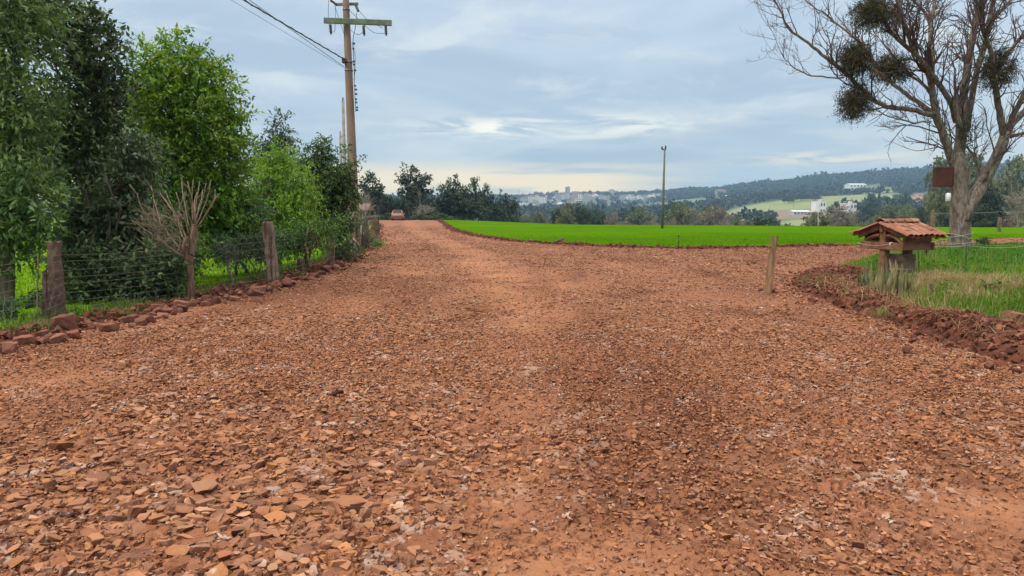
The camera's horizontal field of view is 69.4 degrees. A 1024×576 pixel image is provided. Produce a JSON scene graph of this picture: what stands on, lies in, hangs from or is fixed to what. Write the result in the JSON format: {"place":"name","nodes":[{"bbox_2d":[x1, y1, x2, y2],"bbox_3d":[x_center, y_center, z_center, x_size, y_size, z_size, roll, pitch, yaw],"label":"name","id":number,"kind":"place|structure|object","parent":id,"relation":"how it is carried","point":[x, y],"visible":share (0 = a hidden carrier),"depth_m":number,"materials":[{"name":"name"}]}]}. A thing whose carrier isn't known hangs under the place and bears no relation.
{"place":"outdoors","nodes":[
{"label":"outdoors","id":0,"kind":"place"},
{"bbox_2d":[0,221,370,330],"bbox_3d":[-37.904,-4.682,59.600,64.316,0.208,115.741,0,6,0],"label":"lawn","id":1,"kind":"structure","parent":0,"point":[43,263],"depth_m":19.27,"materials":[{"name":"green plant"}]},
{"bbox_2d":[0,295,27,321],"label":"weedy bush","id":2,"kind":"object","parent":1,"relation":"on","point":[14,312],"visible":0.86,"depth_m":10.68,"materials":[{"name":"green plant"}]},
{"bbox_2d":[12,271,41,311],"bbox_3d":[-7.319,0.121,11.364,0.665,0.792,0.461,4,7,33],"label":"sapling","id":3,"kind":"object","parent":1,"relation":"on","point":[32,298],"visible":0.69,"depth_m":11.36,"materials":[{"name":"green plant"}]},
{"bbox_2d":[0,0,93,304],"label":"tall tree","id":4,"kind":"object","parent":1,"relation":"on","point":[19,118],"visible":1,"depth_m":12.32,"materials":[{"name":"green plant"}]},
{"bbox_2d":[14,65,162,228],"bbox_3d":[-12.406,-3.531,21.659,6.146,6.116,3.845,0,6,0],"label":"broad tree","id":5,"kind":"object","parent":1,"relation":"on","point":[70,175],"visible":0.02,"depth_m":21.24,"materials":[{"name":"green plant"}]},
{"bbox_2d":[10,0,169,200],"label":"dark tree","id":6,"kind":"object","parent":1,"relation":"on","point":[96,77],"visible":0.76,"depth_m":14.43,"materials":[{"name":"green plant"}]},
{"bbox_2d":[18,121,188,284],"bbox_3d":[-7.685,-1.373,14.105,3.109,3.570,1.959,0,6,0],"label":"grey leaved shrub","id":7,"kind":"object","parent":1,"relation":"on","point":[86,225],"visible":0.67,"depth_m":13.89,"materials":[{"name":"green plant"}]},
{"bbox_2d":[46,236,202,304],"bbox_3d":[-6.946,-0.157,13.197,2.882,1.606,1.791,0,6,0],"label":"dark hedge shrub","id":8,"kind":"object","parent":1,"relation":"on","point":[103,264],"visible":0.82,"depth_m":12.80,"materials":[{"name":"green plant"}]},
{"bbox_2d":[131,208,223,285],"bbox_3d":[-6.921,-0.717,15.012,2.205,1.794,1.375,0,6,0],"label":"bush","id":9,"kind":"object","parent":1,"relation":"on","point":[199,249],"visible":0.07,"depth_m":14.99,"materials":[{"name":"green plant"}]},
{"bbox_2d":[0,234,361,332],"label":"grass strip","id":10,"kind":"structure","parent":1,"relation":"on","point":[78,312],"depth_m":12.21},
{"bbox_2d":[109,23,270,278],"bbox_3d":[-7.464,-3.013,17.039,3.775,5.989,2.642,0,6,0],"label":"round tree","id":11,"kind":"object","parent":1,"relation":"on","point":[179,125],"visible":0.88,"depth_m":16.58,"materials":[{"name":"green plant"}]},
{"bbox_2d":[205,230,256,283],"bbox_3d":[-6.095,-0.602,15.872,1.148,1.304,0.905,-3,7,-24],"label":"lawn bush","id":12,"kind":"object","parent":1,"relation":"on","point":[229,248],"visible":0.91,"depth_m":15.79,"materials":[{"name":"green plant"}]},
{"bbox_2d":[197,176,291,275],"bbox_3d":[-6.843,-1.503,18.172,2.871,2.631,1.800,0,6,0],"label":"bluish shrub","id":13,"kind":"object","parent":1,"relation":"on","point":[249,208],"visible":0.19,"depth_m":18.03,"materials":[{"name":"green plant"}]},
{"bbox_2d":[237,107,306,253],"bbox_3d":[-9.105,-3.979,27.855,3.064,5.667,2.373,0,6,0],"label":"conical tree","id":14,"kind":"object","parent":1,"relation":"on","point":[282,135],"visible":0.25,"depth_m":27.46,"materials":[{"name":"green plant"}]},
{"bbox_2d":[243,134,329,265],"bbox_3d":[-6.676,-2.422,21.038,2.872,3.877,2.014,0,6,0],"label":"yellow green tree","id":15,"kind":"object","parent":1,"relation":"on","point":[297,193],"visible":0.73,"depth_m":20.79,"materials":[{"name":"green plant"}]},
{"bbox_2d":[341,97,347,235],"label":"utility pole","id":16,"kind":"object","parent":1,"relation":"on","point":[343,125],"visible":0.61,"depth_m":43.19,"materials":[{"name":"wood"}]},
{"bbox_2d":[0,226,1023,575],"bbox_3d":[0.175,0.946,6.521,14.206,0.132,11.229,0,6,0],"label":"road","id":17,"kind":"structure","parent":0,"point":[934,506],"depth_m":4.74,"materials":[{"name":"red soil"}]},
{"bbox_2d":[1,341,17,353],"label":"rock","id":18,"kind":"object","parent":17,"relation":"on","point":[10,347],"visible":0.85,"depth_m":8.30,"materials":[{"name":"brown stone"}]},
{"bbox_2d":[13,334,35,345],"bbox_3d":[-5.829,0.627,8.841,0.237,0.127,0.134,-2,18,-3],"label":"rock","id":19,"kind":"object","parent":17,"relation":"on","point":[23,340],"visible":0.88,"depth_m":8.80,"materials":[{"name":"brown stone"}]},
{"bbox_2d":[48,333,67,343],"bbox_3d":[-5.515,0.619,8.973,0.209,0.112,0.148,-16,23,-15],"label":"rock","id":20,"kind":"object","parent":17,"relation":"on","point":[59,337],"visible":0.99,"depth_m":8.93,"materials":[{"name":"brown stone"}]},
{"bbox_2d":[50,312,77,330],"bbox_3d":[-5.971,0.486,9.860,0.362,0.286,0.264,-9,7,-23],"label":"rock","id":21,"kind":"object","parent":17,"relation":"on","point":[67,322],"visible":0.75,"depth_m":9.77,"materials":[{"name":"brown stone"}]},
{"bbox_2d":[98,322,119,331],"bbox_3d":[-5.366,0.526,9.822,0.243,0.133,0.185,-1,6,-10],"label":"rock","id":22,"kind":"object","parent":17,"relation":"on","point":[109,327],"visible":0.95,"depth_m":9.77,"materials":[{"name":"brown stone"}]},
{"bbox_2d":[1002,310,1023,322],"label":"rock","id":23,"kind":"object","parent":17,"relation":"on","point":[1018,316],"visible":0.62,"depth_m":9.70,"materials":[{"name":"brown stone"}]},
{"bbox_2d":[0,0,1023,199],"label":"sky","id":24,"kind":"structure","parent":0,"point":[526,97],"materials":[{"name":"blue"}]},
{"bbox_2d":[13,170,1023,331],"bbox_3d":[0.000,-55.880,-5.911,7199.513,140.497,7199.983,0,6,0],"label":"ground","id":25,"kind":"structure","parent":0,"point":[781,207],"depth_m":1160.69,"materials":[{"name":"green plant"}]},
{"bbox_2d":[0,227,380,342],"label":"soil bank","id":26,"kind":"structure","parent":25,"relation":"on","point":[32,332],"depth_m":11.12,"materials":[{"name":"brown soil"}]},
{"bbox_2d":[124,179,219,299],"bbox_3d":[-6.018,-0.800,13.021,1.898,2.266,1.044,1,6,10],"label":"pruned tree","id":27,"kind":"object","parent":26,"relation":"on","point":[189,259],"visible":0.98,"depth_m":13.00,"materials":[{"name":"brown plant"}]},
{"bbox_2d":[0,221,360,330],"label":"wire fence","id":28,"kind":"object","parent":26,"relation":"on","point":[53,294],"visible":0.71,"depth_m":11.04,"materials":[{"name":"grey metal"}]},
{"bbox_2d":[233,228,286,278],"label":"lawn bush","id":29,"kind":"object","parent":26,"relation":"on","point":[257,251],"visible":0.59,"depth_m":16.49,"materials":[{"name":"green plant"}]},
{"bbox_2d":[324,0,391,249],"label":"utility pole","id":30,"kind":"object","parent":26,"relation":"on","point":[346,21],"visible":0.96,"depth_m":27.17,"materials":[{"name":"wood"}]},
{"bbox_2d":[243,0,343,58],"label":"power line","id":31,"kind":"object","parent":30,"relation":"attached to","point":[293,29],"visible":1,"depth_m":23.02,"materials":[{"name":"black metal"}]},
{"bbox_2d":[359,203,381,248],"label":"bare bush","id":32,"kind":"object","parent":26,"relation":"on","point":[366,239],"visible":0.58,"depth_m":29.80,"materials":[{"name":"plant"}]},
{"bbox_2d":[14,239,1016,332],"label":"edge tufts","id":33,"kind":"object","parent":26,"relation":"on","point":[805,279],"visible":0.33,"depth_m":11.73,"materials":[{"name":"green plant"}]},
{"bbox_2d":[0,221,387,354],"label":"rubble","id":34,"kind":"object","parent":25,"relation":"on","point":[81,321],"visible":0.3,"depth_m":11.63,"materials":[{"name":"brown stone"}]},
{"bbox_2d":[264,203,352,267],"bbox_3d":[-5.435,-1.266,19.353,2.609,1.901,1.571,0,6,0],"label":"green shrub","id":35,"kind":"object","parent":25,"relation":"on","point":[323,228],"visible":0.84,"depth_m":19.25,"materials":[{"name":"green plant"}]},
{"bbox_2d":[293,132,367,257],"bbox_3d":[-5.734,-2.783,23.247,2.557,4.080,2.152,0,6,0],"label":"dark round tree","id":36,"kind":"object","parent":25,"relation":"on","point":[340,190],"visible":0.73,"depth_m":22.91,"materials":[{"name":"green plant"}]},
{"bbox_2d":[316,206,372,260],"bbox_3d":[-5.225,-1.458,22.909,1.816,2.282,1.434,0,6,0],"label":"gate shrub","id":37,"kind":"object","parent":25,"relation":"on","point":[347,245],"visible":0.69,"depth_m":22.83,"materials":[{"name":"green plant"}]},
{"bbox_2d":[358,170,390,214],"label":"gum tree","id":38,"kind":"object","parent":25,"relation":"on","point":[376,191],"visible":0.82,"depth_m":126.49,"materials":[{"name":"green plant"}]},
{"bbox_2d":[364,191,400,220],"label":"dense tree","id":39,"kind":"object","parent":25,"relation":"on","point":[383,206],"visible":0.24,"depth_m":137.20,"materials":[{"name":"green plant"}]},
{"bbox_2d":[385,195,412,219],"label":"dense tree","id":40,"kind":"object","parent":25,"relation":"on","point":[405,209],"visible":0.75,"depth_m":128.76,"materials":[{"name":"green plant"}]},
{"bbox_2d":[394,161,437,212],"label":"gum tree","id":41,"kind":"object","parent":25,"relation":"on","point":[415,189],"visible":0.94,"depth_m":132.41,"materials":[{"name":"green plant"}]},
{"bbox_2d":[401,194,437,218],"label":"dense tree","id":42,"kind":"object","parent":25,"relation":"on","point":[429,204],"visible":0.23,"depth_m":140.74,"materials":[{"name":"green plant"}]},
{"bbox_2d":[409,203,438,215],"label":"leafless tree","id":43,"kind":"object","parent":25,"relation":"on","point":[424,209],"visible":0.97,"depth_m":120.26,"materials":[{"name":"brown plant"}]},
{"bbox_2d":[426,211,460,219],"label":"bush","id":44,"kind":"object","parent":25,"relation":"on","point":[440,215],"visible":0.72,"depth_m":126.88,"materials":[{"name":"green plant"}]},
{"bbox_2d":[431,173,467,218],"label":"dense tree","id":45,"kind":"object","parent":25,"relation":"on","point":[445,196],"visible":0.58,"depth_m":137.13,"materials":[{"name":"green plant"}]},
{"bbox_2d":[429,191,493,220],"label":"dense tree","id":46,"kind":"object","parent":25,"relation":"on","point":[473,207],"visible":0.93,"depth_m":135.75,"materials":[{"name":"green plant"}]},
{"bbox_2d":[455,177,491,220],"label":"dense tree","id":47,"kind":"object","parent":25,"relation":"on","point":[476,194],"visible":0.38,"depth_m":141.50,"materials":[{"name":"green plant"}]},
{"bbox_2d":[479,182,497,219],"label":"gum tree","id":48,"kind":"object","parent":25,"relation":"on","point":[487,193],"visible":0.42,"depth_m":148.67,"materials":[{"name":"green plant"}]},
{"bbox_2d":[483,199,507,221],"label":"dense tree","id":49,"kind":"object","parent":25,"relation":"on","point":[495,216],"visible":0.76,"depth_m":148.91,"materials":[{"name":"green plant"}]},
{"bbox_2d":[494,189,522,220],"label":"dense tree","id":50,"kind":"object","parent":25,"relation":"on","point":[511,204],"visible":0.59,"depth_m":156.37,"materials":[{"name":"green plant"}]},
{"bbox_2d":[548,205,566,223],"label":"dense tree","id":51,"kind":"object","parent":25,"relation":"on","point":[553,218],"visible":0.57,"depth_m":203.58,"materials":[{"name":"green plant"}]},
{"bbox_2d":[555,212,577,224],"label":"olive tree","id":52,"kind":"object","parent":25,"relation":"on","point":[567,217],"visible":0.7,"depth_m":178.57,"materials":[{"name":"green plant"}]},
{"bbox_2d":[552,200,585,216],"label":"olive tree","id":53,"kind":"object","parent":25,"relation":"on","point":[567,206],"visible":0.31,"depth_m":279.02,"materials":[{"name":"green plant"}]},
{"bbox_2d":[569,202,592,224],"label":"dense tree","id":54,"kind":"object","parent":25,"relation":"on","point":[583,218],"visible":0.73,"depth_m":188.67,"materials":[{"name":"green plant"}]},
{"bbox_2d":[591,205,608,224],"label":"dense tree","id":55,"kind":"object","parent":25,"relation":"on","point":[602,216],"visible":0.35,"depth_m":337.32,"materials":[{"name":"green plant"}]},
{"bbox_2d":[603,211,623,224],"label":"brown tree","id":56,"kind":"object","parent":25,"relation":"on","point":[613,219],"visible":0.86,"depth_m":328.15,"materials":[{"name":"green plant"}]},
{"bbox_2d":[624,206,656,224],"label":"olive tree","id":57,"kind":"object","parent":25,"relation":"on","point":[636,217],"visible":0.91,"depth_m":337.66,"materials":[{"name":"green plant"}]},
{"bbox_2d":[262,159,1023,221],"bbox_3d":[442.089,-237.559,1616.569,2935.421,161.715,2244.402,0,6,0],"label":"woods","id":58,"kind":"object","parent":25,"relation":"on","point":[910,180],"visible":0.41,"depth_m":1595.45,"materials":[{"name":"green plant"}]},
{"bbox_2d":[444,222,846,249],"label":"soil bank","id":59,"kind":"structure","parent":25,"relation":"on","point":[644,246],"depth_m":31.99,"materials":[{"name":"brown soil"}]},
{"bbox_2d":[436,219,856,249],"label":"rubble","id":60,"kind":"object","parent":59,"relation":"on","point":[494,237],"visible":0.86,"depth_m":32.76,"materials":[{"name":"brown stone"}]},
{"bbox_2d":[664,201,694,224],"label":"olive tree","id":61,"kind":"object","parent":25,"relation":"on","point":[679,214],"visible":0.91,"depth_m":278.28,"materials":[{"name":"green plant"}]},
{"bbox_2d":[678,206,703,224],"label":"brown tree","id":62,"kind":"object","parent":25,"relation":"on","point":[697,217],"visible":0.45,"depth_m":327.70,"materials":[{"name":"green plant"}]},
{"bbox_2d":[702,204,733,224],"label":"brown tree","id":63,"kind":"object","parent":25,"relation":"on","point":[712,219],"visible":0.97,"depth_m":318.07,"materials":[{"name":"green plant"}]},
{"bbox_2d":[800,211,831,225],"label":"olive tree","id":64,"kind":"object","parent":25,"relation":"on","point":[813,220],"visible":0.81,"depth_m":163.98,"materials":[{"name":"green plant"}]},
{"bbox_2d":[811,199,825,211],"bbox_3d":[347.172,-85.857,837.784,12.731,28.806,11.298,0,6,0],"label":"modern house","id":65,"kind":"structure","parent":25,"relation":"on","point":[819,205],"depth_m":832.72,"materials":[{"name":"paint"}]},
{"bbox_2d":[826,202,861,224],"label":"brown tree","id":66,"kind":"object","parent":25,"relation":"on","point":[838,214],"visible":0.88,"depth_m":278.02,"materials":[{"name":"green plant"}]},
{"bbox_2d":[856,198,882,217],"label":"dense tree","id":67,"kind":"object","parent":25,"relation":"on","point":[865,208],"visible":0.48,"depth_m":515.33,"materials":[{"name":"green plant"}]},
{"bbox_2d":[863,260,888,288],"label":"spiky plant","id":68,"kind":"object","parent":25,"relation":"on","point":[871,279],"visible":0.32,"depth_m":13.40,"materials":[{"name":"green plant"}]},
{"bbox_2d":[866,263,899,293],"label":"spiky plant","id":69,"kind":"object","parent":25,"relation":"on","point":[891,280],"visible":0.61,"depth_m":13.03,"materials":[{"name":"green plant"}]},
{"bbox_2d":[874,203,902,217],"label":"olive tree","id":70,"kind":"object","parent":25,"relation":"on","point":[892,207],"visible":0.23,"depth_m":299.51,"materials":[{"name":"green plant"}]},
{"bbox_2d":[885,256,911,296],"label":"spiky plant","id":71,"kind":"object","parent":25,"relation":"on","point":[899,292],"visible":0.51,"depth_m":13.03,"materials":[{"name":"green plant"}]},
{"bbox_2d":[894,191,911,210],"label":"dense tree","id":72,"kind":"object","parent":25,"relation":"on","point":[900,201],"visible":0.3,"depth_m":614.71,"materials":[{"name":"green plant"}]},
{"bbox_2d":[896,204,918,218],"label":"olive tree","id":73,"kind":"object","parent":25,"relation":"on","point":[909,207],"visible":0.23,"depth_m":278.51,"materials":[{"name":"green plant"}]},
{"bbox_2d":[793,267,1023,365],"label":"soil bank","id":74,"kind":"structure","parent":25,"relation":"on","point":[923,328],"depth_m":9.30,"materials":[{"name":"brown soil"}]},
{"bbox_2d":[774,264,1023,374],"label":"rubble","id":75,"kind":"object","parent":74,"relation":"on","point":[986,336],"visible":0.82,"depth_m":9.89,"materials":[{"name":"brown stone"}]},
{"bbox_2d":[884,270,921,293],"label":"spiky plant","id":76,"kind":"object","parent":74,"relation":"on","point":[906,275],"visible":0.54,"depth_m":13.07,"materials":[{"name":"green plant"}]},
{"bbox_2d":[815,273,1022,343],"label":"dry straw","id":77,"kind":"object","parent":74,"relation":"on","point":[902,299],"visible":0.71,"depth_m":11.42,"materials":[{"name":"brown plant"}]},
{"bbox_2d":[915,202,929,225],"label":"dense tree","id":78,"kind":"object","parent":25,"relation":"on","point":[920,216],"visible":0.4,"depth_m":228.53,"materials":[{"name":"green plant"}]},
{"bbox_2d":[921,152,949,222],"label":"olive tree","id":79,"kind":"object","parent":25,"relation":"on","point":[932,194],"visible":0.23,"depth_m":208.50,"materials":[{"name":"green plant"}]},
{"bbox_2d":[923,194,949,226],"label":"olive tree","id":80,"kind":"object","parent":25,"relation":"on","point":[941,206],"visible":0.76,"depth_m":148.61,"materials":[{"name":"green plant"}]},
{"bbox_2d":[965,147,998,220],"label":"olive tree","id":81,"kind":"object","parent":25,"relation":"on","point":[974,172],"visible":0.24,"depth_m":197.93,"materials":[{"name":"green plant"}]},
{"bbox_2d":[971,203,997,226],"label":"dense tree","id":82,"kind":"object","parent":25,"relation":"on","point":[980,214],"visible":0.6,"depth_m":110.85,"materials":[{"name":"green plant"}]},
{"bbox_2d":[974,188,1010,222],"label":"conifer tree","id":83,"kind":"object","parent":25,"relation":"on","point":[993,197],"visible":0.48,"depth_m":116.46,"materials":[{"name":"green plant"}]},
{"bbox_2d":[992,154,1023,226],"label":"olive tree","id":84,"kind":"object","parent":25,"relation":"on","point":[1008,182],"visible":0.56,"depth_m":227.76,"materials":[{"name":"green plant"}]},
{"bbox_2d":[998,211,1023,226],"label":"brown tree","id":85,"kind":"object","parent":25,"relation":"on","point":[1005,224],"visible":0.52,"depth_m":139.21,"materials":[{"name":"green plant"}]},
{"bbox_2d":[1002,186,1023,226],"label":"leafless tree","id":86,"kind":"object","parent":25,"relation":"on","point":[1017,205],"visible":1,"depth_m":104.27,"materials":[{"name":"grey plant"}]},
{"bbox_2d":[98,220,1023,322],"bbox_3d":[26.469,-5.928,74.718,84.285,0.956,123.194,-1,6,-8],"label":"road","id":87,"kind":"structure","parent":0,"point":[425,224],"depth_m":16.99,"materials":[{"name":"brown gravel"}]},
{"bbox_2d":[763,236,777,294],"bbox_3d":[4.941,-0.380,14.132,0.261,1.232,0.158,0,6,0],"label":"wooden stake","id":88,"kind":"object","parent":87,"relation":"on","point":[772,246],"visible":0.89,"depth_m":14.08,"materials":[{"name":"brown wood"}]},
{"bbox_2d":[444,220,1023,246],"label":"green field","id":89,"kind":"structure","parent":0,"point":[496,228],"depth_m":52.63,"materials":[{"name":"green plant"}]},
{"bbox_2d":[661,145,666,228],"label":"utility pole","id":90,"kind":"object","parent":89,"relation":"on","point":[662,211],"visible":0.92,"depth_m":60.45,"materials":[{"name":"wood"}]},
{"bbox_2d":[840,239,1023,318],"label":"grass verge","id":91,"kind":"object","parent":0,"point":[975,296],"depth_m":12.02,"materials":[{"name":"green plant"}]},
{"bbox_2d":[740,0,1023,246],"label":"bare tree","id":92,"kind":"object","parent":91,"relation":"on","point":[964,202],"visible":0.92,"depth_m":26.09,"materials":[{"name":"grey plant"}]},
{"bbox_2d":[827,78,881,129],"bbox_3d":[11.738,-6.284,25.273,1.614,1.798,1.602,0,6,0],"label":"mistletoe clump","id":93,"kind":"object","parent":92,"relation":"attached to","point":[847,101],"visible":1,"depth_m":25.11,"materials":[{"name":"green plant"}]},
{"bbox_2d":[833,38,881,85],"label":"mistletoe clump","id":94,"kind":"object","parent":92,"relation":"attached to","point":[855,51],"visible":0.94,"depth_m":24.67,"materials":[{"name":"green plant"}]},
{"bbox_2d":[845,0,904,36],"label":"mistletoe clump","id":95,"kind":"object","parent":92,"relation":"attached to","point":[879,7],"visible":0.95,"depth_m":24.10,"materials":[{"name":"green plant"}]},
{"bbox_2d":[863,49,914,92],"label":"mistletoe clump","id":96,"kind":"object","parent":92,"relation":"attached to","point":[894,61],"visible":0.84,"depth_m":26.47,"materials":[{"name":"green plant"}]},
{"bbox_2d":[876,0,912,39],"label":"mistletoe clump","id":97,"kind":"object","parent":92,"relation":"attached to","point":[896,20],"visible":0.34,"depth_m":25.45,"materials":[{"name":"green plant"}]},
{"bbox_2d":[932,167,953,187],"bbox_3d":[15.522,-3.991,26.648,0.632,0.730,0.270,0,6,-3],"label":"rusty box","id":98,"kind":"object","parent":92,"relation":"attached to","point":[942,177],"visible":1,"depth_m":26.54,"materials":[{"name":"metal"}]},
{"bbox_2d":[972,40,1023,97],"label":"mistletoe clump","id":99,"kind":"object","parent":92,"relation":"attached to","point":[1004,69],"visible":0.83,"depth_m":25.98,"materials":[{"name":"green plant"}]},
{"bbox_2d":[849,218,949,272],"bbox_3d":[8.129,-0.747,15.624,1.149,1.452,1.566,-2,6,-20],"label":"roofed shelter","id":100,"kind":"object","parent":91,"relation":"on","point":[914,233],"visible":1,"depth_m":15.31,"materials":[{"name":"wood"}]},
{"bbox_2d":[888,254,915,275],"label":"grey slab","id":101,"kind":"structure","parent":91,"relation":"on","point":[907,261],"depth_m":15.41,"materials":[{"name":"concrete"}]},
{"bbox_2d":[869,264,1023,309],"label":"dry grass","id":102,"kind":"structure","parent":91,"relation":"on","point":[944,274],"depth_m":13.15,"materials":[{"name":"beige plant"}]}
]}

